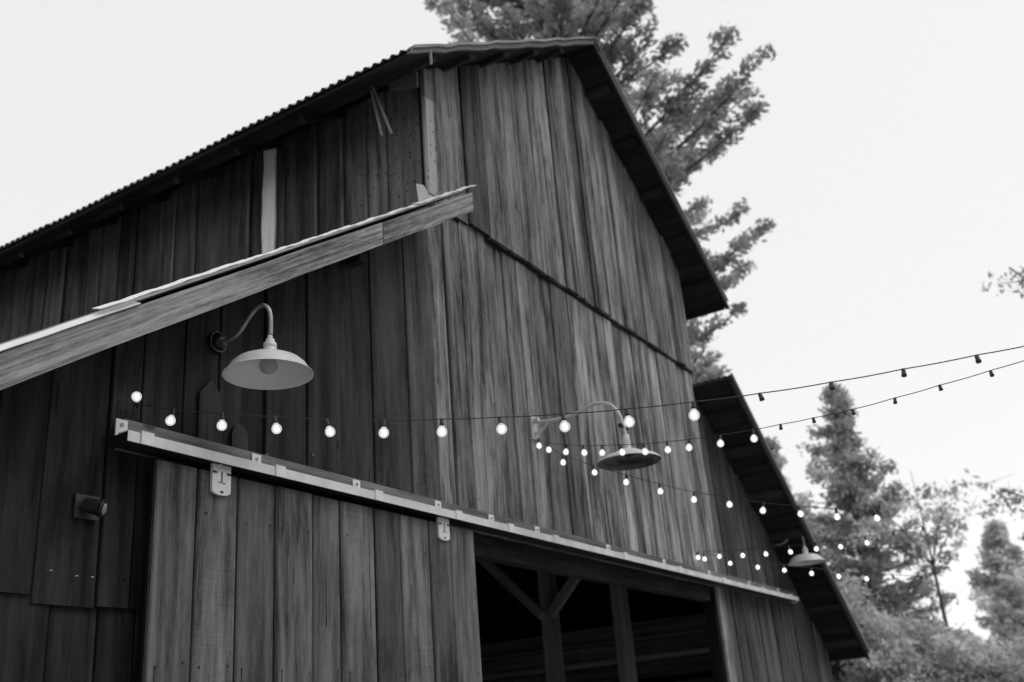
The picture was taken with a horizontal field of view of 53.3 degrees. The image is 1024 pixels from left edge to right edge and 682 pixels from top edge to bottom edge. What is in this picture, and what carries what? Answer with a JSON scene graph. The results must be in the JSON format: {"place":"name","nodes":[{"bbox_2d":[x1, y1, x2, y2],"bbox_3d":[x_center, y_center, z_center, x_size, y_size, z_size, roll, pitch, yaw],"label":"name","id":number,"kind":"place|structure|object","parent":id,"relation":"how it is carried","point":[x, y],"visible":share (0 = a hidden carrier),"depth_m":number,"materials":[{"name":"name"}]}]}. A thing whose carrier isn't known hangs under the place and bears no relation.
{"place":"outdoors","nodes":[
{"label":"outdoors","id":0,"kind":"place"},
{"bbox_2d":[0,36,869,681],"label":"barn","id":1,"kind":"structure","parent":0,"point":[428,236],"depth_m":6.94,"materials":[{"name":"grey wood"}]},
{"bbox_2d":[73,493,107,520],"bbox_3d":[-1.602,0.631,3.911,0.103,0.096,0.106,-17,-25,28],"label":"spotlight","id":2,"kind":"object","parent":1,"relation":"attached to","point":[89,507],"visible":1,"depth_m":3.90,"materials":[{"name":"black metal"}]},
{"bbox_2d":[207,303,313,389],"bbox_3d":[-1.156,-0.010,4.580,0.524,0.360,0.392,-6,-22,4],"label":"barn lamp","id":3,"kind":"object","parent":1,"relation":"attached to","point":[269,366],"visible":1,"depth_m":4.61,"materials":[{"name":"metal"}]},
{"bbox_2d":[139,460,481,681],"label":"sliding door","id":4,"kind":"structure","parent":1,"relation":"in","point":[246,580],"depth_m":4.62,"materials":[{"name":"grey wood"}]},
{"bbox_2d":[131,346,1023,437],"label":"string light","id":5,"kind":"object","parent":1,"relation":"attached to","point":[501,428],"visible":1,"depth_m":3.90,"materials":[{"name":"white glass"}]},
{"bbox_2d":[530,401,660,470],"bbox_3d":[0.547,0.640,6.922,0.914,0.481,0.428,-17,-25,28],"label":"barn lamp","id":6,"kind":"object","parent":1,"relation":"attached to","point":[633,458],"visible":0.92,"depth_m":6.83,"materials":[{"name":"white"}]},
{"bbox_2d":[536,439,880,521],"bbox_3d":[1.200,0.889,6.662,2.148,0.899,0.074,-12,-23,17],"label":"string light","id":7,"kind":"object","parent":6,"relation":"hanging from","point":[800,513],"visible":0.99,"depth_m":6.54,"materials":[{"name":"white glass"}]},
{"bbox_2d":[535,360,1023,455],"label":"string light","id":8,"kind":"object","parent":6,"relation":"hanging from","point":[689,447],"visible":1,"depth_m":5.86,"materials":[{"name":"white glass"}]},
{"bbox_2d":[770,536,824,565],"bbox_3d":[3.111,2.236,11.050,0.524,0.360,0.392,-34,-36,51],"label":"barn lamp","id":9,"kind":"object","parent":1,"relation":"attached to","point":[805,558],"visible":1,"depth_m":10.96,"materials":[{"name":"metal"}]},
{"bbox_2d":[695,526,923,559],"bbox_3d":[2.408,1.686,8.473,2.100,0.258,0.063,-24,-28,39],"label":"string light","id":10,"kind":"object","parent":1,"relation":"attached to","point":[790,551],"visible":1,"depth_m":8.51,"materials":[{"name":"white glass"}]},
{"bbox_2d":[696,553,922,580],"bbox_3d":[2.614,2.004,8.986,1.910,0.459,0.052,-7,-22,6],"label":"string light","id":11,"kind":"object","parent":1,"relation":"attached to","point":[784,570],"visible":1,"depth_m":8.99,"materials":[{"name":"white glass"}]},
{"bbox_2d":[0,0,1023,647],"label":"sky","id":12,"kind":"structure","parent":0,"point":[886,159],"materials":[{"name":"white"}]},
{"bbox_2d":[423,0,777,383],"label":"conifer tree","id":13,"kind":"object","parent":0,"point":[590,18],"visible":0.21,"depth_m":22.02,"materials":[{"name":"grey plant"}]},
{"bbox_2d":[765,436,902,681],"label":"conifer tree","id":14,"kind":"object","parent":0,"point":[774,447],"visible":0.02,"depth_m":23.45,"materials":[{"name":"grey plant"}]},
{"bbox_2d":[830,571,910,681],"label":"bush","id":15,"kind":"object","parent":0,"point":[865,621],"visible":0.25,"depth_m":21.18,"materials":[{"name":"grey plant"}]},
{"bbox_2d":[795,382,972,646],"bbox_3d":[8.533,5.654,24.693,4.609,9.712,4.871,-17,-25,28],"label":"conifer tree","id":16,"kind":"object","parent":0,"point":[849,476],"visible":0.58,"depth_m":24.79,"materials":[{"name":"grey plant"}]},
{"bbox_2d":[842,609,977,681],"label":"bush","id":17,"kind":"object","parent":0,"point":[915,663],"visible":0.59,"depth_m":21.16,"materials":[{"name":"grey plant"}]},
{"bbox_2d":[845,468,1022,641],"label":"broadleaf tree","id":18,"kind":"object","parent":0,"point":[937,519],"visible":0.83,"depth_m":23.75,"materials":[{"name":"grey plant"}]},
{"bbox_2d":[919,621,1001,652],"bbox_3d":[9.915,8.398,23.725,3.960,3.714,3.815,-17,-25,28],"label":"bush","id":19,"kind":"object","parent":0,"point":[985,646],"depth_m":23.49,"materials":[{"name":"grey plant"}]},
{"bbox_2d":[905,626,1022,681],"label":"bush","id":20,"kind":"object","parent":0,"point":[980,664],"visible":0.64,"depth_m":21.30,"materials":[{"name":"grey plant"}]},
{"bbox_2d":[962,519,1023,649],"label":"conifer tree","id":21,"kind":"object","parent":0,"point":[1001,602],"visible":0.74,"depth_m":25.54,"materials":[{"name":"grey plant"}]},
{"bbox_2d":[976,632,1023,681],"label":"bush","id":22,"kind":"object","parent":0,"point":[1015,646],"visible":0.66,"depth_m":21.75,"materials":[{"name":"grey plant"}]},
{"bbox_2d":[980,266,1023,539],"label":"broadleaf tree","id":23,"kind":"object","parent":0,"point":[1004,490],"visible":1,"depth_m":20.11,"materials":[{"name":"grey plant"}]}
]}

